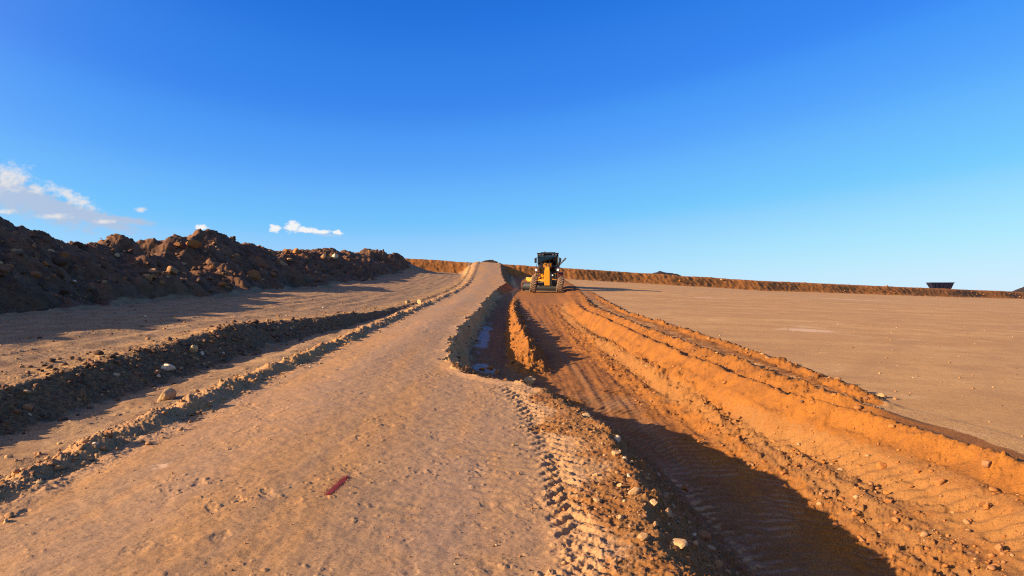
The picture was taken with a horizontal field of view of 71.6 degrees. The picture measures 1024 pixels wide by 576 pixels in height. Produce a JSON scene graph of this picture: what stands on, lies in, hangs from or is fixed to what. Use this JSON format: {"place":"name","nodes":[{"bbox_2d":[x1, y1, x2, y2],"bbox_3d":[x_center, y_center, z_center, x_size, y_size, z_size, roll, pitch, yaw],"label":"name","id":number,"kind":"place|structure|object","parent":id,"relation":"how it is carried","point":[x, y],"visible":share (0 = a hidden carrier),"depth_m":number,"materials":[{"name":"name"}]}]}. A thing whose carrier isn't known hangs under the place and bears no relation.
{"place":"outdoors","nodes":[
{"label":"outdoors","id":0,"kind":"place"},
{"bbox_2d":[0,216,410,313],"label":"hill","id":1,"kind":"structure","parent":0,"point":[25,287],"depth_m":27.05,"materials":[{"name":"brown soil"}]},
{"bbox_2d":[0,264,10,272],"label":"boulder","id":2,"kind":"object","parent":1,"relation":"on","point":[5,268],"visible":0.96,"depth_m":18.33,"materials":[{"name":"stone"}]},
{"bbox_2d":[59,252,69,257],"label":"boulder","id":3,"kind":"object","parent":1,"relation":"on","point":[65,254],"visible":0.77,"depth_m":21.98,"materials":[{"name":"brown stone"}]},
{"bbox_2d":[60,289,69,294],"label":"boulder","id":4,"kind":"object","parent":1,"relation":"on","point":[64,291],"visible":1,"depth_m":19.48,"materials":[{"name":"brown stone"}]},
{"bbox_2d":[144,274,152,280],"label":"boulder","id":5,"kind":"object","parent":1,"relation":"on","point":[149,277],"visible":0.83,"depth_m":24.93,"materials":[{"name":"stone"}]},
{"bbox_2d":[166,266,178,274],"bbox_3d":[-12.510,-0.653,26.196,0.339,0.323,0.494,0,-1,20],"label":"boulder","id":6,"kind":"object","parent":1,"relation":"on","point":[172,270],"visible":0.98,"depth_m":26.02,"materials":[{"name":"beige stone"}]},
{"bbox_2d":[174,242,181,247],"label":"boulder","id":7,"kind":"object","parent":1,"relation":"on","point":[178,244],"visible":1,"depth_m":33.79,"materials":[{"name":"brown stone"}]},
{"bbox_2d":[186,240,200,247],"bbox_3d":[-15.405,-2.108,34.404,0.515,0.388,0.842,-1,-11,12],"label":"boulder","id":8,"kind":"object","parent":1,"relation":"on","point":[194,243],"visible":1,"depth_m":34.22,"materials":[{"name":"brown stone"}]},
{"bbox_2d":[196,277,203,283],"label":"boulder","id":9,"kind":"object","parent":1,"relation":"on","point":[199,280],"visible":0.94,"depth_m":27.12,"materials":[{"name":"brown stone"}]},
{"bbox_2d":[246,270,260,280],"bbox_3d":[-13.149,-0.622,36.088,0.711,0.627,0.487,-5,-2,-38],"label":"boulder","id":10,"kind":"object","parent":1,"relation":"on","point":[254,274],"visible":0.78,"depth_m":35.99,"materials":[{"name":"brown stone"}]},
{"bbox_2d":[293,248,299,253],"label":"boulder","id":11,"kind":"object","parent":1,"relation":"on","point":[296,251],"visible":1,"depth_m":52.82,"materials":[{"name":"beige stone"}]},
{"bbox_2d":[0,262,479,499],"bbox_3d":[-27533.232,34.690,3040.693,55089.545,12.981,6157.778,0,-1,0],"label":"ground","id":12,"kind":"structure","parent":0,"point":[55,396],"depth_m":12.15,"materials":[{"name":"brown soil"}]},
{"bbox_2d":[4,454,13,458],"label":"rock","id":13,"kind":"object","parent":12,"relation":"on","point":[7,456],"visible":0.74,"depth_m":6.16,"materials":[{"name":"brown stone"}]},
{"bbox_2d":[11,469,20,473],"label":"stone","id":14,"kind":"object","parent":12,"relation":"on","point":[14,471],"visible":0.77,"depth_m":5.33,"materials":[{"name":"stone"}]},
{"bbox_2d":[105,430,113,437],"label":"rock","id":15,"kind":"object","parent":12,"relation":"on","point":[111,433],"visible":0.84,"depth_m":6.22,"materials":[{"name":"brown stone"}]},
{"bbox_2d":[157,387,176,401],"bbox_3d":[-4.226,1.316,8.690,0.221,0.171,0.285,-17,5,0],"label":"boulder","id":16,"kind":"object","parent":12,"relation":"on","point":[169,393],"visible":0.81,"depth_m":8.59,"materials":[{"name":"beige stone"}]},
{"bbox_2d":[161,364,175,370],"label":"rock","id":17,"kind":"object","parent":12,"relation":"on","point":[166,367],"visible":0.98,"depth_m":10.81,"materials":[{"name":"white stone"}]},
{"bbox_2d":[189,345,197,352],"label":"rock","id":18,"kind":"object","parent":12,"relation":"on","point":[193,348],"visible":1,"depth_m":12.31,"materials":[{"name":"beige stone"}]},
{"bbox_2d":[0,262,679,575],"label":"dirt road","id":19,"kind":"structure","parent":0,"point":[66,525],"depth_m":5.14,"materials":[{"name":"brown soil"}]},
{"bbox_2d":[321,475,353,494],"bbox_3d":[-1.271,1.432,5.165,0.182,0.026,0.527,0,-1,7],"label":"paint mark","id":20,"kind":"object","parent":19,"relation":"on","point":[340,481],"visible":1,"depth_m":5.15,"materials":[{"name":"red paint"}]},
{"bbox_2d":[611,558,617,563],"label":"stone","id":21,"kind":"object","parent":19,"relation":"on","point":[614,560],"visible":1,"depth_m":3.92,"materials":[{"name":"beige stone"}]},
{"bbox_2d":[612,450,620,455],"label":"rock","id":22,"kind":"object","parent":19,"relation":"on","point":[615,453],"visible":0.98,"depth_m":6.11,"materials":[{"name":"beige stone"}]},
{"bbox_2d":[628,487,640,494],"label":"rock","id":23,"kind":"object","parent":19,"relation":"on","point":[635,490],"visible":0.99,"depth_m":5.07,"materials":[{"name":"beige stone"}]},
{"bbox_2d":[637,532,648,540],"bbox_3d":[0.779,1.477,4.217,0.063,0.050,0.056,0,-1,34],"label":"rock","id":24,"kind":"object","parent":19,"relation":"on","point":[643,535],"visible":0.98,"depth_m":4.20,"materials":[{"name":"beige stone"}]},
{"bbox_2d":[482,260,497,262],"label":"hill","id":25,"kind":"structure","parent":0,"point":[492,261],"depth_m":127.66,"materials":[{"name":"soil"}]},
{"bbox_2d":[0,0,1023,290],"label":"sky","id":26,"kind":"structure","parent":0,"point":[851,142],"materials":[{"name":"blue"}]},
{"bbox_2d":[652,271,680,275],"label":"hill","id":27,"kind":"structure","parent":0,"point":[659,272],"depth_m":139.97,"materials":[{"name":"soil"}]},
{"bbox_2d":[405,258,1023,298],"bbox_3d":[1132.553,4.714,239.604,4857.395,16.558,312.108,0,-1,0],"label":"embankment","id":28,"kind":"structure","parent":0,"point":[529,271],"depth_m":108.01,"materials":[{"name":"brown soil"}]},
{"bbox_2d":[926,282,954,288],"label":"steel skip","id":29,"kind":"object","parent":28,"relation":"on","point":[946,285],"visible":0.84,"depth_m":141.59,"materials":[{"name":"black metal"}]},
{"bbox_2d":[439,263,1023,575],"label":"graded ground","id":30,"kind":"structure","parent":0,"point":[768,526],"depth_m":7.83,"materials":[{"name":"brown soil"}]},
{"bbox_2d":[0,226,1023,575],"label":"gravel","id":31,"kind":"structure","parent":30,"relation":"on","point":[58,262],"depth_m":9.88,"materials":[{"name":"brown gravel"}]},
{"bbox_2d":[524,376,535,384],"bbox_3d":[0.362,1.847,14.107,0.228,0.192,0.154,0,-1,9],"label":"rock","id":32,"kind":"object","parent":30,"relation":"on","point":[530,380],"visible":0.84,"depth_m":14.06,"materials":[{"name":"grey stone"}]},
{"bbox_2d":[522,251,565,292],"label":"motor grader","id":33,"kind":"object","parent":30,"relation":"on","point":[548,279],"visible":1,"depth_m":56.89,"materials":[{"name":"metal"}]},
{"bbox_2d":[614,435,620,441],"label":"rock","id":34,"kind":"object","parent":30,"relation":"on","point":[617,438],"visible":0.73,"depth_m":6.89,"materials":[{"name":"grey stone"}]},
{"bbox_2d":[649,499,657,505],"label":"rock","id":35,"kind":"object","parent":30,"relation":"on","point":[653,502],"visible":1,"depth_m":4.92,"materials":[{"name":"beige stone"}]},
{"bbox_2d":[664,508,672,518],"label":"rock","id":36,"kind":"object","parent":30,"relation":"on","point":[669,513],"visible":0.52,"depth_m":4.88,"materials":[{"name":"grey stone"}]},
{"bbox_2d":[670,538,687,548],"bbox_3d":[1.005,1.548,4.268,0.114,0.075,0.084,-1,-1,43],"label":"rock","id":37,"kind":"object","parent":30,"relation":"on","point":[680,543],"visible":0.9,"depth_m":4.24,"materials":[{"name":"beige stone"}]},
{"bbox_2d":[681,484,688,491],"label":"rock","id":38,"kind":"object","parent":30,"relation":"on","point":[684,488],"visible":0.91,"depth_m":7.55,"materials":[{"name":"brown stone"}]},
{"bbox_2d":[697,530,710,538],"bbox_3d":[1.416,1.831,5.255,0.118,0.070,0.073,5,6,-23],"label":"rock","id":39,"kind":"object","parent":30,"relation":"on","point":[705,534],"visible":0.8,"depth_m":5.24,"materials":[{"name":"grey stone"}]},
{"bbox_2d":[714,560,722,567],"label":"rock","id":40,"kind":"object","parent":30,"relation":"on","point":[718,563],"visible":0.98,"depth_m":4.53,"materials":[{"name":"grey stone"}]},
{"bbox_2d":[876,462,886,468],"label":"clod","id":41,"kind":"object","parent":30,"relation":"on","point":[881,465],"visible":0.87,"depth_m":7.36,"materials":[{"name":"brown soil"}]},
{"bbox_2d":[883,498,893,502],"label":"clod","id":42,"kind":"object","parent":30,"relation":"on","point":[886,500],"visible":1,"depth_m":6.58,"materials":[{"name":"orange soil"}]},
{"bbox_2d":[892,517,898,522],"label":"clod","id":43,"kind":"object","parent":30,"relation":"on","point":[895,519],"visible":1,"depth_m":6.21,"materials":[{"name":"orange soil"}]},
{"bbox_2d":[932,478,944,485],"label":"clod","id":44,"kind":"object","parent":30,"relation":"on","point":[938,481],"visible":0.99,"depth_m":6.56,"materials":[{"name":"brown soil"}]},
{"bbox_2d":[976,501,984,506],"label":"clod","id":45,"kind":"object","parent":30,"relation":"on","point":[980,503],"visible":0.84,"depth_m":6.04,"materials":[{"name":"orange soil"}]},
{"bbox_2d":[982,460,991,467],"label":"clod","id":46,"kind":"object","parent":30,"relation":"on","point":[986,464],"visible":1,"depth_m":6.43,"materials":[{"name":"brown soil"}]},
{"bbox_2d":[983,503,990,509],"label":"clod","id":47,"kind":"object","parent":30,"relation":"on","point":[986,506],"visible":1,"depth_m":5.93,"materials":[{"name":"orange soil"}]},
{"bbox_2d":[994,544,1003,551],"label":"clod","id":48,"kind":"object","parent":30,"relation":"on","point":[998,547],"visible":0.98,"depth_m":5.36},
{"bbox_2d":[564,279,1023,461],"bbox_3d":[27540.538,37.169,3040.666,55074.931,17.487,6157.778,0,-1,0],"label":"terrain","id":49,"kind":"structure","parent":0,"point":[963,412],"depth_m":18.15,"materials":[{"name":"beige soil"}]},
{"bbox_2d":[877,393,886,397],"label":"rock","id":50,"kind":"object","parent":49,"relation":"on","point":[881,395],"visible":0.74,"depth_m":10.01,"materials":[{"name":"beige stone"}]},
{"bbox_2d":[1012,287,1023,291],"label":"hill","id":51,"kind":"structure","parent":0,"point":[1020,289],"depth_m":185.78,"materials":[{"name":"soil"}]}
]}

